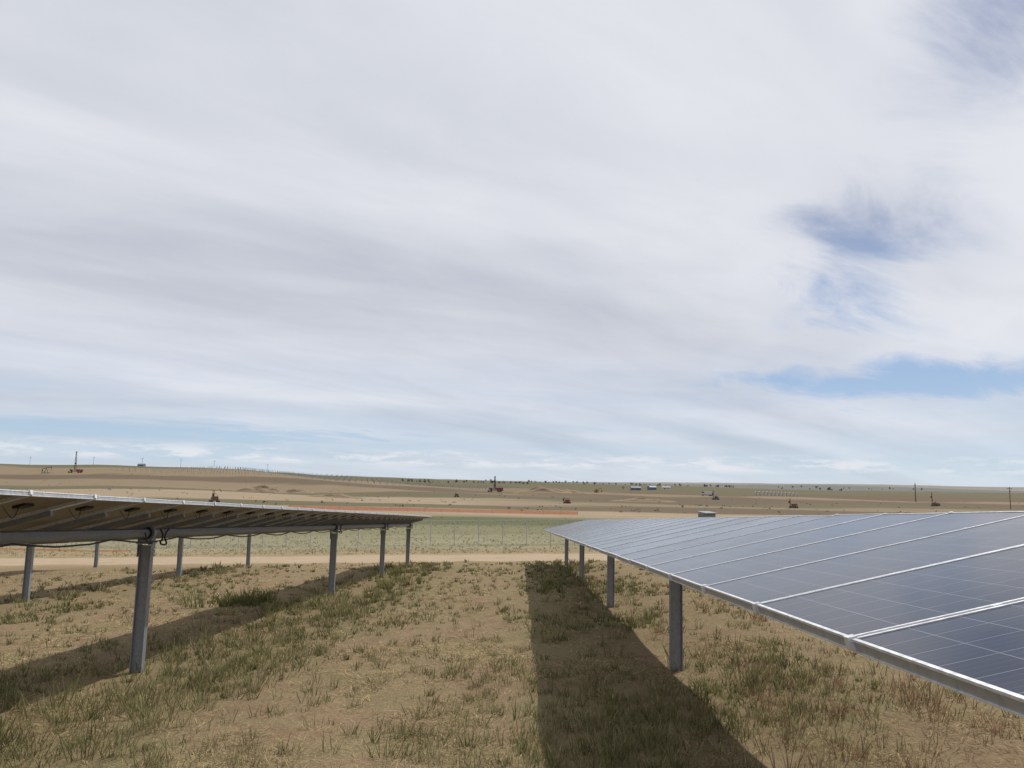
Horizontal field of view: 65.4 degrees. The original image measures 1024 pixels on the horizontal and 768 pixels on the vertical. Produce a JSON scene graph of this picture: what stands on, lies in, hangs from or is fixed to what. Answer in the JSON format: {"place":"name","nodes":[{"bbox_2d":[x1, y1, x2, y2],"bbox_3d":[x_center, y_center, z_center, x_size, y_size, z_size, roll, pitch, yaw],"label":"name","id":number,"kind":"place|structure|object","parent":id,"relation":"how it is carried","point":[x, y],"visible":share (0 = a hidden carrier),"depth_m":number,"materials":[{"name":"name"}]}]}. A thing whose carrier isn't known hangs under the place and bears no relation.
{"place":"outdoors","nodes":[
{"label":"outdoors","id":0,"kind":"place"},
{"bbox_2d":[0,464,1023,767],"bbox_3d":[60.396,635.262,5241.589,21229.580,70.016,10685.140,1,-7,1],"label":"ground","id":1,"kind":"structure","parent":0,"point":[194,484],"depth_m":13.99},
{"bbox_2d":[1,548,128,551],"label":"orange safety netting","id":2,"kind":"object","parent":1,"relation":"on","point":[68,550],"visible":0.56,"depth_m":56.28,"materials":[{"name":"plastic"}]},
{"bbox_2d":[68,452,82,472],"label":"drilling rig","id":3,"kind":"object","parent":1,"relation":"on","point":[77,470],"visible":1,"depth_m":600.25,"materials":[{"name":"metal"}]},
{"bbox_2d":[93,541,99,567],"bbox_3d":[-19.155,3.661,15.671,1.977,4.886,42.805,1,-7,1],"label":"solar panel row","id":4,"kind":"object","parent":1,"relation":"on","point":[96,556],"visible":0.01,"depth_m":36.32,"materials":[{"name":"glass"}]},
{"bbox_2d":[21,534,251,601],"bbox_3d":[-12.156,3.696,15.549,1.977,4.696,42.730,1,-7,1],"label":"solar panel row","id":5,"kind":"object","parent":1,"relation":"on","point":[27,576],"visible":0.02,"depth_m":19.95,"materials":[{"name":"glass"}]},
{"bbox_2d":[209,491,219,502],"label":"pile driver","id":6,"kind":"object","parent":1,"relation":"on","point":[213,498],"visible":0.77,"depth_m":163.42},
{"bbox_2d":[0,489,431,672],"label":"solar panel row","id":7,"kind":"object","parent":1,"relation":"on","point":[30,518],"visible":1,"depth_m":10.55,"materials":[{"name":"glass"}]},
{"bbox_2d":[235,485,286,492],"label":"dirt heap","id":8,"kind":"object","parent":1,"relation":"on","point":[265,488],"visible":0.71,"depth_m":340.69,"materials":[{"name":"beige soil"}]},
{"bbox_2d":[283,489,312,492],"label":"dirt heap","id":9,"kind":"object","parent":1,"relation":"on","point":[296,491],"visible":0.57,"depth_m":345.52,"materials":[{"name":"beige soil"}]},
{"bbox_2d":[110,466,512,489],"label":"distant steel piles","id":10,"kind":"object","parent":1,"relation":"on","point":[321,477],"visible":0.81,"depth_m":717.64,"materials":[{"name":"grey metal"}]},
{"bbox_2d":[307,493,365,498],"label":"dirt heap","id":11,"kind":"object","parent":1,"relation":"on","point":[340,495],"visible":0.83,"depth_m":256.29,"materials":[{"name":"beige soil"}]},
{"bbox_2d":[46,518,658,547],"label":"chain link fence","id":12,"kind":"object","parent":1,"relation":"on","point":[264,544],"visible":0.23,"depth_m":63.07,"materials":[{"name":"metal"}]},
{"bbox_2d":[288,505,577,514],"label":"orange safety netting","id":13,"kind":"object","parent":1,"relation":"on","point":[431,510],"visible":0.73,"depth_m":140.44,"materials":[{"name":"plastic"}]},
{"bbox_2d":[488,476,502,491],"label":"drilling rig","id":14,"kind":"object","parent":1,"relation":"on","point":[497,489],"visible":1,"depth_m":515.58,"materials":[{"name":"metal"}]},
{"bbox_2d":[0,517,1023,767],"bbox_3d":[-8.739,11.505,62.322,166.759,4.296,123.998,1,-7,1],"label":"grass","id":15,"kind":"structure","parent":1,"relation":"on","point":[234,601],"depth_m":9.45,"materials":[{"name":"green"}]},
{"bbox_2d":[6,471,1023,514],"bbox_3d":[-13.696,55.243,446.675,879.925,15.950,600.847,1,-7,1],"label":"sagebrush","id":16,"kind":"object","parent":1,"relation":"on","point":[504,496],"visible":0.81,"depth_m":215.73,"materials":[{"name":"green plant"}]},
{"bbox_2d":[513,486,575,493],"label":"dirt heap","id":17,"kind":"object","parent":1,"relation":"on","point":[538,489],"visible":0.86,"depth_m":471.75,"materials":[{"name":"beige soil"}]},
{"bbox_2d":[563,489,587,493],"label":"dirt heap","id":18,"kind":"object","parent":1,"relation":"on","point":[575,491],"visible":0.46,"depth_m":491.95,"materials":[{"name":"beige soil"}]},
{"bbox_2d":[630,486,640,489],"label":"metal shed","id":19,"kind":"structure","parent":1,"relation":"on","point":[635,487],"depth_m":887.61,"materials":[{"name":"grey metal"}]},
{"bbox_2d":[612,497,673,501],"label":"dirt heap","id":20,"kind":"object","parent":1,"relation":"on","point":[638,499],"visible":0.86,"depth_m":324.05,"materials":[{"name":"beige soil"}]},
{"bbox_2d":[647,486,656,489],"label":"metal shed","id":21,"kind":"structure","parent":1,"relation":"on","point":[651,487],"depth_m":892.95,"materials":[{"name":"grey metal"}]},
{"bbox_2d":[402,479,922,490],"bbox_3d":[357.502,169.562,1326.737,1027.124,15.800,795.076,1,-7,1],"label":"distant tree line","id":22,"kind":"object","parent":1,"relation":"on","point":[492,481],"visible":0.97,"depth_m":1377.87,"materials":[{"name":"plant"}]},
{"bbox_2d":[701,491,712,495],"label":"box truck","id":23,"kind":"object","parent":1,"relation":"on","point":[709,493],"visible":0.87,"depth_m":581.85,"materials":[{"name":"metal"}]},
{"bbox_2d":[543,511,1023,717],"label":"solar panel row","id":24,"kind":"object","parent":1,"relation":"on","point":[937,598],"visible":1,"depth_m":3.76,"materials":[{"name":"glass"}]},
{"bbox_2d":[931,493,938,505],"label":"pile driver","id":25,"kind":"object","parent":1,"relation":"on","point":[934,504],"visible":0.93,"depth_m":383.28},
{"bbox_2d":[0,0,1023,486],"label":"sky","id":26,"kind":"structure","parent":0,"point":[691,241],"materials":[{"name":"white"}]},
{"bbox_2d":[697,511,717,516],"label":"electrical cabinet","id":27,"kind":"object","parent":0,"point":[707,514],"visible":0.33,"depth_m":78.45,"materials":[{"name":"grey metal"}]},
{"bbox_2d":[712,491,718,499],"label":"pile driver","id":28,"kind":"object","parent":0,"point":[716,497],"visible":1,"depth_m":384.44},
{"bbox_2d":[788,499,798,507],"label":"pile driver","id":29,"kind":"object","parent":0,"point":[793,505],"visible":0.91,"depth_m":250.84}
]}

